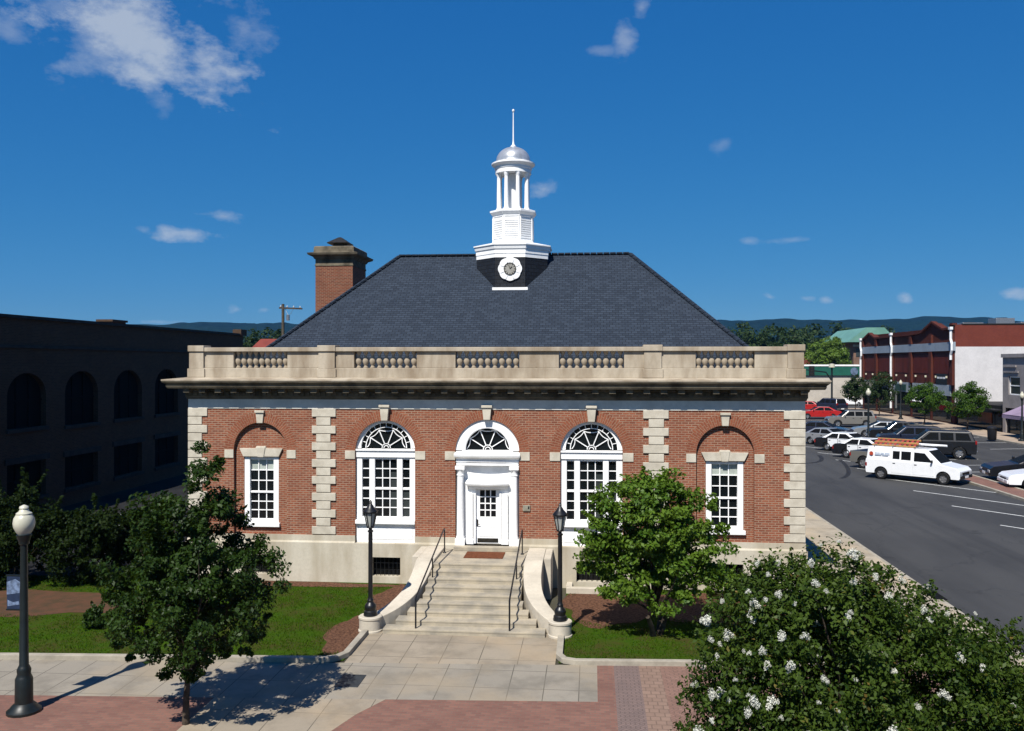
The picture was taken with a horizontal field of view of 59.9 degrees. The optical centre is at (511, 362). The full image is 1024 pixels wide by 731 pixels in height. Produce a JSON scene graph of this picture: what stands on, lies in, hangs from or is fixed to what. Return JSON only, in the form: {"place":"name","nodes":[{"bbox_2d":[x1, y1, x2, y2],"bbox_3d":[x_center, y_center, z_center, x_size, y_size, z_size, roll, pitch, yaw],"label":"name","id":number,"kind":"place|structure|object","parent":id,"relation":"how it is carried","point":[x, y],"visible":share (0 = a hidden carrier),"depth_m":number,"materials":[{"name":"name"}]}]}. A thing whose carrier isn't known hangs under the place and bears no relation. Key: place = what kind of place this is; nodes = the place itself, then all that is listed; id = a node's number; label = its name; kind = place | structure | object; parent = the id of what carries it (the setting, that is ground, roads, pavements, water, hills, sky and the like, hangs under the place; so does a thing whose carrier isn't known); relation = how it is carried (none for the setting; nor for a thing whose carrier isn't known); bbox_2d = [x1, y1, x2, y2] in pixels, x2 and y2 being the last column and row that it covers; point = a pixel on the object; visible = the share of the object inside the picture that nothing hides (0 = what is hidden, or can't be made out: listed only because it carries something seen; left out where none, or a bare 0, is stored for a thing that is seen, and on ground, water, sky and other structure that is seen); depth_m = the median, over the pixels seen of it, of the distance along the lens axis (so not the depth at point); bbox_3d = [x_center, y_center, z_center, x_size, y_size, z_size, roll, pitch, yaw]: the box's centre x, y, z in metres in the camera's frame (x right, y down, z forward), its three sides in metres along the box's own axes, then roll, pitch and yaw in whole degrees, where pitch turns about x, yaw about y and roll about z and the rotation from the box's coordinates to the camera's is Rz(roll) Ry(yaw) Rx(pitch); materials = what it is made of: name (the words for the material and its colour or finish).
{"place":"outdoors","nodes":[
{"label":"outdoors","id":0,"kind":"place"},
{"bbox_2d":[4,474,187,576],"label":"alley","id":1,"kind":"structure","parent":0,"point":[173,485],"depth_m":51.18,"materials":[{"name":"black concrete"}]},
{"bbox_2d":[108,497,184,567],"bbox_3d":[-13.427,6.497,32.571,2.833,3.102,2.911,0,0,5],"label":"shrub","id":2,"kind":"object","parent":1,"relation":"on","point":[126,556],"visible":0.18,"depth_m":31.79,"materials":[{"name":"green plant"}]},
{"bbox_2d":[0,313,246,521],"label":"dark brick building","id":3,"kind":"structure","parent":0,"point":[98,407],"depth_m":51.27,"materials":[{"name":"brick"}]},
{"bbox_2d":[4,453,49,506],"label":"window","id":4,"kind":"structure","parent":3,"relation":"in","point":[31,464],"depth_m":45.27,"materials":[{"name":"glass"}]},
{"bbox_2d":[6,373,48,433],"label":"window","id":5,"kind":"structure","parent":3,"relation":"in","point":[24,398],"depth_m":45.43,"materials":[{"name":"glass"}]},
{"bbox_2d":[64,371,100,428],"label":"window","id":6,"kind":"structure","parent":3,"relation":"in","point":[79,396],"depth_m":50.30,"materials":[{"name":"glass"}]},
{"bbox_2d":[63,446,101,492],"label":"window","id":7,"kind":"structure","parent":3,"relation":"in","point":[79,465],"depth_m":50.20,"materials":[{"name":"glass"}]},
{"bbox_2d":[112,437,144,480],"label":"window","id":8,"kind":"structure","parent":3,"relation":"in","point":[125,451],"depth_m":55.28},
{"bbox_2d":[113,370,144,422],"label":"window","id":9,"kind":"structure","parent":3,"relation":"in","point":[125,388],"depth_m":55.36,"materials":[{"name":"glass"}]},
{"bbox_2d":[154,369,179,417],"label":"window","id":10,"kind":"structure","parent":3,"relation":"in","point":[164,396],"depth_m":60.27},
{"bbox_2d":[154,431,180,470],"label":"window","id":11,"kind":"structure","parent":3,"relation":"in","point":[164,443],"depth_m":60.27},
{"bbox_2d":[253,339,275,346],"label":"red roofed house","id":12,"kind":"structure","parent":0,"point":[263,342],"depth_m":98.25,"materials":[{"name":"metal"}]},
{"bbox_2d":[177,697,384,730],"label":"concrete apron","id":13,"kind":"object","parent":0,"point":[257,714],"visible":1,"depth_m":19.70,"materials":[{"name":"concrete"}]},
{"bbox_2d":[88,439,292,724],"bbox_3d":[-6.916,4.750,19.204,4.297,6.165,3.529,0,0,5],"label":"street tree","id":14,"kind":"object","parent":13,"relation":"on","point":[184,597],"visible":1,"depth_m":18.82,"materials":[{"name":"green plant"}]},
{"bbox_2d":[2,475,567,664],"bbox_3d":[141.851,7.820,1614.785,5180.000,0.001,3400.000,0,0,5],"label":"ground","id":15,"kind":"structure","parent":0,"point":[552,602],"depth_m":29.36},
{"bbox_2d":[0,629,367,662],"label":"lawn kerb","id":16,"kind":"structure","parent":15,"relation":"on","point":[352,646],"depth_m":23.29,"materials":[{"name":"concrete"}]},
{"bbox_2d":[243,329,261,346],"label":"tree","id":17,"kind":"object","parent":15,"relation":"on","point":[252,340],"visible":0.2,"depth_m":198.87,"materials":[{"name":"green plant"}]},
{"bbox_2d":[256,327,280,341],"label":"tree","id":18,"kind":"object","parent":15,"relation":"on","point":[274,334],"visible":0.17,"depth_m":230.26,"materials":[{"name":"green plant"}]},
{"bbox_2d":[279,304,301,335],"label":"utility pole","id":19,"kind":"object","parent":15,"relation":"on","point":[287,319],"visible":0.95,"depth_m":79.87,"materials":[{"name":"brown wood"}]},
{"bbox_2d":[358,546,571,638],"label":"entrance steps","id":20,"kind":"structure","parent":15,"relation":"on","point":[459,594],"depth_m":27.01,"materials":[{"name":"stone"}]},
{"bbox_2d":[363,500,377,616],"bbox_3d":[-4.124,5.667,25.875,0.430,3.370,0.430,0,0,5],"label":"lamp post","id":21,"kind":"object","parent":20,"relation":"on","point":[370,511],"visible":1,"depth_m":25.81,"materials":[{"name":"black metal"}]},
{"bbox_2d":[415,528,445,628],"bbox_3d":[-2.538,6.727,28.097,0.120,2.106,5.003,0,0,5],"label":"handrail","id":22,"kind":"object","parent":20,"relation":"on","point":[425,575],"visible":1,"depth_m":27.34,"materials":[{"name":"black metal"}]},
{"bbox_2d":[463,551,504,558],"bbox_3d":[-0.928,6.519,30.140,1.320,0.021,0.970,0,0,5],"label":"doormat","id":23,"kind":"object","parent":20,"relation":"on","point":[486,555],"visible":1,"depth_m":30.02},
{"bbox_2d":[509,529,523,630],"bbox_3d":[0.131,6.727,27.856,0.120,2.106,5.003,0,0,5],"label":"handrail","id":24,"kind":"object","parent":20,"relation":"on","point":[522,553],"visible":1,"depth_m":27.64,"materials":[{"name":"black metal"}]},
{"bbox_2d":[553,503,567,621],"bbox_3d":[1.374,5.667,25.379,0.430,3.370,0.430,0,0,5],"label":"lamp post","id":25,"kind":"object","parent":20,"relation":"on","point":[560,514],"visible":1,"depth_m":25.31,"materials":[{"name":"black metal"}]},
{"bbox_2d":[597,666,617,730],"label":"brick border","id":26,"kind":"object","parent":15,"relation":"on","point":[607,714],"visible":1,"depth_m":20.57,"materials":[{"name":"brick"}]},
{"bbox_2d":[614,666,647,730],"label":"grey brick band","id":27,"kind":"object","parent":15,"relation":"on","point":[631,712],"visible":1,"depth_m":20.51,"materials":[{"name":"brick"}]},
{"bbox_2d":[639,666,673,730],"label":"tan brick band","id":28,"kind":"object","parent":15,"relation":"on","point":[658,715],"visible":1,"depth_m":20.54,"materials":[{"name":"brick"}]},
{"bbox_2d":[556,635,824,666],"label":"lawn kerb","id":29,"kind":"structure","parent":15,"relation":"on","point":[561,657],"depth_m":22.89,"materials":[{"name":"concrete"}]},
{"bbox_2d":[728,322,770,346],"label":"tree","id":30,"kind":"object","parent":15,"relation":"on","point":[740,333],"visible":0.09,"depth_m":287.49,"materials":[{"name":"green plant"}]},
{"bbox_2d":[740,326,776,346],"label":"tree","id":31,"kind":"object","parent":15,"relation":"on","point":[764,342],"visible":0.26,"depth_m":248.66,"materials":[{"name":"green plant"}]},
{"bbox_2d":[758,323,809,346],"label":"tree","id":32,"kind":"object","parent":15,"relation":"on","point":[781,330],"visible":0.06,"depth_m":329.52,"materials":[{"name":"green plant"}]},
{"bbox_2d":[767,335,809,350],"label":"tree","id":33,"kind":"object","parent":15,"relation":"on","point":[796,340],"visible":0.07,"depth_m":216.35,"materials":[{"name":"green plant"}]},
{"bbox_2d":[772,324,819,350],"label":"tree","id":34,"kind":"object","parent":15,"relation":"on","point":[804,338],"visible":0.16,"depth_m":267.40,"materials":[{"name":"green plant"}]},
{"bbox_2d":[790,323,829,348],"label":"tree","id":35,"kind":"object","parent":15,"relation":"on","point":[815,330],"visible":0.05,"depth_m":360.24,"materials":[{"name":"green plant"}]},
{"bbox_2d":[804,336,853,364],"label":"lime tree","id":36,"kind":"object","parent":15,"relation":"on","point":[836,353],"visible":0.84,"depth_m":188.11,"materials":[{"name":"green plant"}]},
{"bbox_2d":[804,365,862,402],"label":"pale building","id":37,"kind":"structure","parent":15,"relation":"on","point":[843,373],"depth_m":169.09,"materials":[{"name":"white paint"}]},
{"bbox_2d":[824,321,850,339],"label":"tree","id":38,"kind":"object","parent":15,"relation":"on","point":[836,328],"visible":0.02,"depth_m":381.08,"materials":[{"name":"green plant"}]},
{"bbox_2d":[670,532,1023,730],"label":"crape myrtle","id":39,"kind":"object","parent":15,"relation":"on","point":[867,617],"visible":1,"depth_m":14.03,"materials":[{"name":"green plant"}]},
{"bbox_2d":[804,507,1023,656],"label":"street kerb","id":40,"kind":"structure","parent":15,"relation":"on","point":[887,563],"depth_m":35.74,"materials":[{"name":"concrete"}]},
{"bbox_2d":[859,317,1023,424],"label":"red brick block","id":41,"kind":"structure","parent":15,"relation":"on","point":[950,359],"depth_m":115.88,"materials":[{"name":"brown brick"}]},
{"bbox_2d":[952,401,1002,431],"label":"shop","id":42,"kind":"structure","parent":15,"relation":"on","point":[992,416],"depth_m":102.71,"materials":[{"name":"grey glass"}]},
{"bbox_2d":[0,659,597,701],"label":"sidewalk","id":43,"kind":"structure","parent":0,"point":[484,682],"depth_m":21.74,"materials":[{"name":"concrete"}]},
{"bbox_2d":[334,674,365,686],"bbox_3d":[-3.959,7.792,21.782,0.580,0.016,0.840,0,0,5],"label":"utility cover","id":44,"kind":"object","parent":43,"relation":"on","point":[350,680],"visible":1,"depth_m":21.77,"materials":[{"name":"metal"}]},
{"bbox_2d":[0,695,597,730],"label":"brick paving","id":45,"kind":"structure","parent":0,"point":[93,713],"depth_m":19.64,"materials":[{"name":"brick"}]},
{"bbox_2d":[6,505,41,717],"bbox_3d":[-10.907,5.482,19.846,0.708,4.637,0.708,0,0,-29],"label":"street lamp","id":46,"kind":"object","parent":45,"relation":"on","point":[25,704],"visible":1,"depth_m":19.77,"materials":[{"name":"black metal"}]},
{"bbox_2d":[0,575,796,660],"bbox_3d":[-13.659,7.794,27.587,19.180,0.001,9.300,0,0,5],"label":"lawn","id":47,"kind":"structure","parent":0,"point":[279,609],"depth_m":26.47,"materials":[{"name":"plant"}]},
{"bbox_2d":[0,467,66,589],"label":"shrub","id":48,"kind":"object","parent":47,"relation":"on","point":[9,545],"visible":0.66,"depth_m":30.93,"materials":[{"name":"green plant"}]},
{"bbox_2d":[0,588,142,616],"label":"bare soil","id":49,"kind":"structure","parent":47,"relation":"on","point":[42,602],"depth_m":28.87,"materials":[{"name":"soil"}]},
{"bbox_2d":[29,493,142,586],"bbox_3d":[-15.190,6.271,31.753,3.616,3.431,3.606,0,0,5],"label":"shrub","id":50,"kind":"object","parent":47,"relation":"on","point":[75,530],"visible":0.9,"depth_m":30.78,"materials":[{"name":"green plant"}]},
{"bbox_2d":[80,601,107,628],"bbox_3d":[-12.228,7.433,26.137,0.750,0.896,0.884,0,0,5],"label":"shrub","id":51,"kind":"object","parent":47,"relation":"on","point":[91,616],"visible":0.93,"depth_m":25.91,"materials":[{"name":"green plant"}]},
{"bbox_2d":[262,581,396,586],"bbox_3d":[-7.032,7.786,31.259,7.907,0.001,0.715,0,0,5],"label":"mulch bed","id":52,"kind":"object","parent":47,"relation":"on","point":[314,584],"visible":0.51,"depth_m":31.21,"materials":[{"name":"brown wood"}]},
{"bbox_2d":[322,615,359,654],"bbox_3d":[-4.790,7.790,25.494,1.193,0.001,3.929,0,0,5],"label":"mulch bed","id":53,"kind":"object","parent":47,"relation":"on","point":[341,636],"visible":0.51,"depth_m":25.39,"materials":[{"name":"brown wood"}]},
{"bbox_2d":[373,584,405,609],"bbox_3d":[-3.990,7.785,29.598,1.575,0.001,3.369,0,0,5],"label":"mulch bed","id":54,"kind":"object","parent":47,"relation":"on","point":[383,599],"visible":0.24,"depth_m":29.61,"materials":[{"name":"brown wood"}]},
{"bbox_2d":[344,630,556,664],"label":"entrance path","id":55,"kind":"structure","parent":0,"point":[380,647],"depth_m":24.08,"materials":[{"name":"concrete"}]},
{"bbox_2d":[161,109,831,593],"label":"civic building","id":56,"kind":"structure","parent":0,"point":[481,397],"depth_m":31.56,"materials":[{"name":"red brick"}]},
{"bbox_2d":[246,555,274,572],"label":"basement window","id":57,"kind":"structure","parent":56,"relation":"in","point":[263,570],"depth_m":32.16,"materials":[{"name":"black metal"}]},
{"bbox_2d":[239,446,282,526],"bbox_3d":[-9.040,4.450,32.151,1.592,2.900,0.380,0,0,5],"label":"wing window","id":58,"kind":"structure","parent":56,"relation":"in","point":[261,462],"depth_m":32.17,"materials":[{"name":"white paint"}]},
{"bbox_2d":[355,421,414,542],"bbox_3d":[-4.497,4.182,31.651,2.152,4.436,0.320,0,0,5],"label":"arched window","id":59,"kind":"structure","parent":56,"relation":"in","point":[385,475],"depth_m":31.70,"materials":[{"name":"white paint"}]},
{"bbox_2d":[373,557,399,575],"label":"basement window","id":60,"kind":"structure","parent":56,"relation":"in","point":[382,565],"depth_m":31.74,"materials":[{"name":"black metal"}]},
{"bbox_2d":[476,489,499,542],"bbox_3d":[-0.854,5.360,31.407,0.840,2.040,0.132,0,0,5],"label":"door","id":61,"kind":"structure","parent":56,"relation":"in","point":[487,500],"depth_m":31.44,"materials":[{"name":"white paint"}]},
{"bbox_2d":[577,561,600,580],"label":"basement window","id":62,"kind":"structure","parent":56,"relation":"in","point":[582,576],"depth_m":31.10,"materials":[{"name":"black metal"}]},
{"bbox_2d":[561,422,622,545],"bbox_3d":[2.774,4.182,30.996,2.152,4.436,0.320,0,0,5],"label":"arched window","id":63,"kind":"structure","parent":56,"relation":"in","point":[591,453],"depth_m":31.06,"materials":[{"name":"white paint"}]},
{"bbox_2d":[701,450,747,534],"bbox_3d":[7.333,4.450,30.676,1.592,2.900,0.380,0,0,5],"label":"wing window","id":64,"kind":"structure","parent":56,"relation":"in","point":[724,468],"depth_m":30.70,"materials":[{"name":"white paint"}]},
{"bbox_2d":[725,564,741,577],"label":"basement window","id":65,"kind":"structure","parent":56,"relation":"in","point":[738,566],"depth_m":30.64,"materials":[{"name":"glass"}]},
{"bbox_2d":[0,0,1023,324],"label":"sky","id":66,"kind":"structure","parent":0,"point":[163,162],"materials":[{"name":"blue"}]},
{"bbox_2d":[133,316,1021,349],"bbox_3d":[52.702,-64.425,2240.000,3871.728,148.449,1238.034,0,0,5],"label":"hills","id":67,"kind":"structure","parent":0,"point":[911,324],"depth_m":2349.99,"materials":[{"name":"plant"}]},
{"bbox_2d":[558,590,846,662],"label":"lawn","id":68,"kind":"structure","parent":0,"point":[608,641],"depth_m":24.85,"materials":[{"name":"plant"}]},
{"bbox_2d":[562,594,651,628],"bbox_3d":[2.854,7.789,28.278,3.472,0.001,4.185,0,0,36],"label":"mulch bed","id":69,"kind":"object","parent":68,"relation":"on","point":[593,609],"visible":0.51,"depth_m":27.83,"materials":[{"name":"brown soil"}]},
{"bbox_2d":[572,466,740,636],"bbox_3d":[4.108,5.422,25.482,4.758,4.939,3.484,0,0,5],"label":"broadleaf tree","id":70,"kind":"object","parent":68,"relation":"on","point":[647,550],"visible":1,"depth_m":25.02,"materials":[{"name":"green plant"}]},
{"bbox_2d":[601,593,776,623],"bbox_3d":[6.167,7.788,28.313,6.600,0.001,3.521,0,0,5],"label":"mulch bed","id":71,"kind":"object","parent":68,"relation":"on","point":[693,610],"visible":0.32,"depth_m":28.29,"materials":[{"name":"brown soil"}]},
{"bbox_2d":[703,560,745,600],"bbox_3d":[6.955,7.166,29.242,1.448,1.373,1.324,0,0,5],"label":"shrub","id":72,"kind":"object","parent":71,"relation":"on","point":[711,591],"visible":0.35,"depth_m":29.08,"materials":[{"name":"green plant"}]},
{"bbox_2d":[660,666,977,730],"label":"zigzag brick paving","id":73,"kind":"structure","parent":0,"point":[671,677],"depth_m":21.14,"materials":[{"name":"brick"}]},
{"bbox_2d":[848,404,862,408],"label":"cross street","id":74,"kind":"structure","parent":0,"point":[853,406],"depth_m":159.31,"materials":[{"name":"asphalt"}]},
{"bbox_2d":[806,364,834,396],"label":"traffic signal","id":75,"kind":"object","parent":74,"relation":"on","point":[811,370],"visible":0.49,"depth_m":153.49,"materials":[{"name":"grey metal"}]},
{"bbox_2d":[845,397,862,405],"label":"white car","id":76,"kind":"object","parent":74,"relation":"on","point":[859,403],"visible":0.36,"depth_m":161.93,"materials":[{"name":"paint"}]},
{"bbox_2d":[824,327,888,364],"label":"green roofed building","id":77,"kind":"structure","parent":0,"point":[850,339],"depth_m":222.20,"materials":[{"name":"metal"}]},
{"bbox_2d":[866,388,870,437],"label":"street lamp","id":78,"kind":"object","parent":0,"point":[868,392],"visible":0.81,"depth_m":81.32,"materials":[{"name":"black metal"}]},
{"bbox_2d":[804,409,1023,652],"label":"side street","id":79,"kind":"structure","parent":0,"point":[968,560],"depth_m":42.93,"materials":[{"name":"asphalt"}]},
{"bbox_2d":[805,401,816,408],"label":"red car","id":80,"kind":"object","parent":79,"relation":"on","point":[810,404],"visible":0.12,"depth_m":143.59,"materials":[{"name":"paint"}]},
{"bbox_2d":[805,406,841,418],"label":"red car","id":81,"kind":"object","parent":79,"relation":"on","point":[820,411],"visible":0.59,"depth_m":123.67,"materials":[{"name":"paint"}]},
{"bbox_2d":[805,427,846,443],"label":"silver sedan","id":82,"kind":"object","parent":79,"relation":"on","point":[812,435],"visible":0.28,"depth_m":84.76,"materials":[{"name":"paint"}]},
{"bbox_2d":[804,455,850,478],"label":"tyre marks","id":83,"kind":"object","parent":79,"relation":"on","point":[848,470],"visible":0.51,"depth_m":68.27,"materials":[{"name":"rubber"}]},
{"bbox_2d":[804,421,853,431],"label":"dark sedan","id":84,"kind":"object","parent":79,"relation":"on","point":[810,425],"visible":0.19,"depth_m":92.68,"materials":[{"name":"blue paint"}]},
{"bbox_2d":[816,397,847,411],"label":"dark wagon","id":85,"kind":"object","parent":79,"relation":"on","point":[841,405],"visible":0.55,"depth_m":140.09,"materials":[{"name":"blue paint"}]},
{"bbox_2d":[814,432,867,450],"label":"patrol car","id":86,"kind":"object","parent":79,"relation":"on","point":[827,442],"visible":0.34,"depth_m":78.55,"materials":[{"name":"black paint"}]},
{"bbox_2d":[825,409,875,426],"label":"grey suv","id":87,"kind":"object","parent":79,"relation":"on","point":[852,417],"visible":0.81,"depth_m":107.83,"materials":[{"name":"beige paint"}]},
{"bbox_2d":[832,437,878,457],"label":"patrol car","id":88,"kind":"object","parent":79,"relation":"on","point":[844,448],"visible":0.34,"depth_m":72.69,"materials":[{"name":"black paint"}]},
{"bbox_2d":[851,421,892,436],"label":"pale sedan","id":89,"kind":"object","parent":79,"relation":"on","point":[861,430],"visible":0.29,"depth_m":93.77,"materials":[{"name":"silver paint"}]},
{"bbox_2d":[849,443,911,468],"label":"pickup truck","id":90,"kind":"object","parent":79,"relation":"on","point":[859,456],"visible":0.16,"depth_m":65.92,"materials":[{"name":"grey paint"}]},
{"bbox_2d":[865,421,908,437],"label":"black pickup","id":91,"kind":"object","parent":79,"relation":"on","point":[893,427],"visible":0.24,"depth_m":87.89,"materials":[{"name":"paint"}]},
{"bbox_2d":[876,424,939,440],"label":"dark suv","id":92,"kind":"object","parent":79,"relation":"on","point":[908,431],"visible":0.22,"depth_m":80.79,"materials":[{"name":"blue paint"}]},
{"bbox_2d":[813,442,1023,528],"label":"parking lines","id":93,"kind":"object","parent":79,"relation":"on","point":[965,497],"visible":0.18,"depth_m":52.11,"materials":[{"name":"paint"}]},
{"bbox_2d":[865,443,971,484],"bbox_3d":[26.937,6.661,59.020,2.496,2.278,6.234,0,0,-44],"label":"work van","id":94,"kind":"object","parent":79,"relation":"on","point":[883,462],"visible":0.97,"depth_m":58.32,"materials":[{"name":"white paint"}]},
{"bbox_2d":[872,438,920,447],"bbox_3d":[25.966,5.378,59.962,2.912,0.094,0.957,0,24,46],"label":"ladder","id":95,"kind":"object","parent":94,"relation":"on","point":[893,441],"visible":1,"depth_m":59.91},
{"bbox_2d":[895,428,977,458],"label":"black suv","id":96,"kind":"object","parent":79,"relation":"on","point":[962,444],"visible":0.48,"depth_m":72.14,"materials":[{"name":"paint"}]},
{"bbox_2d":[876,416,1023,444],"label":"kerb","id":97,"kind":"structure","parent":79,"relation":"on","point":[947,429],"depth_m":94.21,"materials":[{"name":"concrete"}]},
{"bbox_2d":[960,474,1023,500],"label":"median kerb","id":98,"kind":"structure","parent":79,"relation":"on","point":[995,490],"depth_m":54.74,"materials":[{"name":"concrete"}]},
{"bbox_2d":[987,426,996,439],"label":"litter bin","id":99,"kind":"object","parent":79,"relation":"on","point":[991,432],"visible":1,"depth_m":88.24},
{"bbox_2d":[965,475,1023,497],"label":"median","id":100,"kind":"object","parent":79,"relation":"on","point":[1001,487],"depth_m":55.29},
{"bbox_2d":[979,455,1023,476],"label":"black coupe","id":101,"kind":"object","parent":79,"relation":"on","point":[994,469],"visible":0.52,"depth_m":58.71,"materials":[{"name":"paint"}]},
{"bbox_2d":[997,469,1023,486],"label":"white car","id":102,"kind":"object","parent":79,"relation":"on","point":[1013,477],"visible":1,"depth_m":54.87,"materials":[{"name":"paint"}]},
{"bbox_2d":[805,509,1023,669],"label":"street sidewalk","id":103,"kind":"structure","parent":0,"point":[816,526],"depth_m":37.29,"materials":[{"name":"concrete"}]},
{"bbox_2d":[848,408,1023,443],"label":"sidewalk","id":104,"kind":"structure","parent":0,"point":[1000,435],"depth_m":109.12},
{"bbox_2d":[840,374,870,409],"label":"street tree","id":105,"kind":"object","parent":104,"relation":"on","point":[852,385],"visible":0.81,"depth_m":142.32,"materials":[{"name":"green plant"}]},
{"bbox_2d":[858,371,899,415],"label":"street tree","id":106,"kind":"object","parent":104,"relation":"on","point":[879,390],"visible":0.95,"depth_m":127.67,"materials":[{"name":"green plant"}]},
{"bbox_2d":[902,381,946,424],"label":"street tree","id":107,"kind":"object","parent":104,"relation":"on","point":[927,396],"visible":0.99,"depth_m":110.16,"materials":[{"name":"green plant"}]},
{"bbox_2d":[941,380,991,429],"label":"street tree","id":108,"kind":"object","parent":104,"relation":"on","point":[964,407],"visible":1,"depth_m":101.16,"materials":[{"name":"green plant"}]},
{"bbox_2d":[1018,392,1023,440],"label":"street lamp","id":109,"kind":"object","parent":104,"relation":"on","point":[1021,395],"visible":1,"depth_m":87.26,"materials":[{"name":"black metal"}]},
{"bbox_2d":[1001,353,1023,434],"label":"grey building","id":110,"kind":"structure","parent":0,"point":[1013,376],"depth_m":95.97,"materials":[{"name":"paint"}]},
{"bbox_2d":[1010,376,1019,394],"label":"window","id":111,"kind":"structure","parent":110,"relation":"in","point":[1014,381],"depth_m":95.91,"materials":[{"name":"glass"}]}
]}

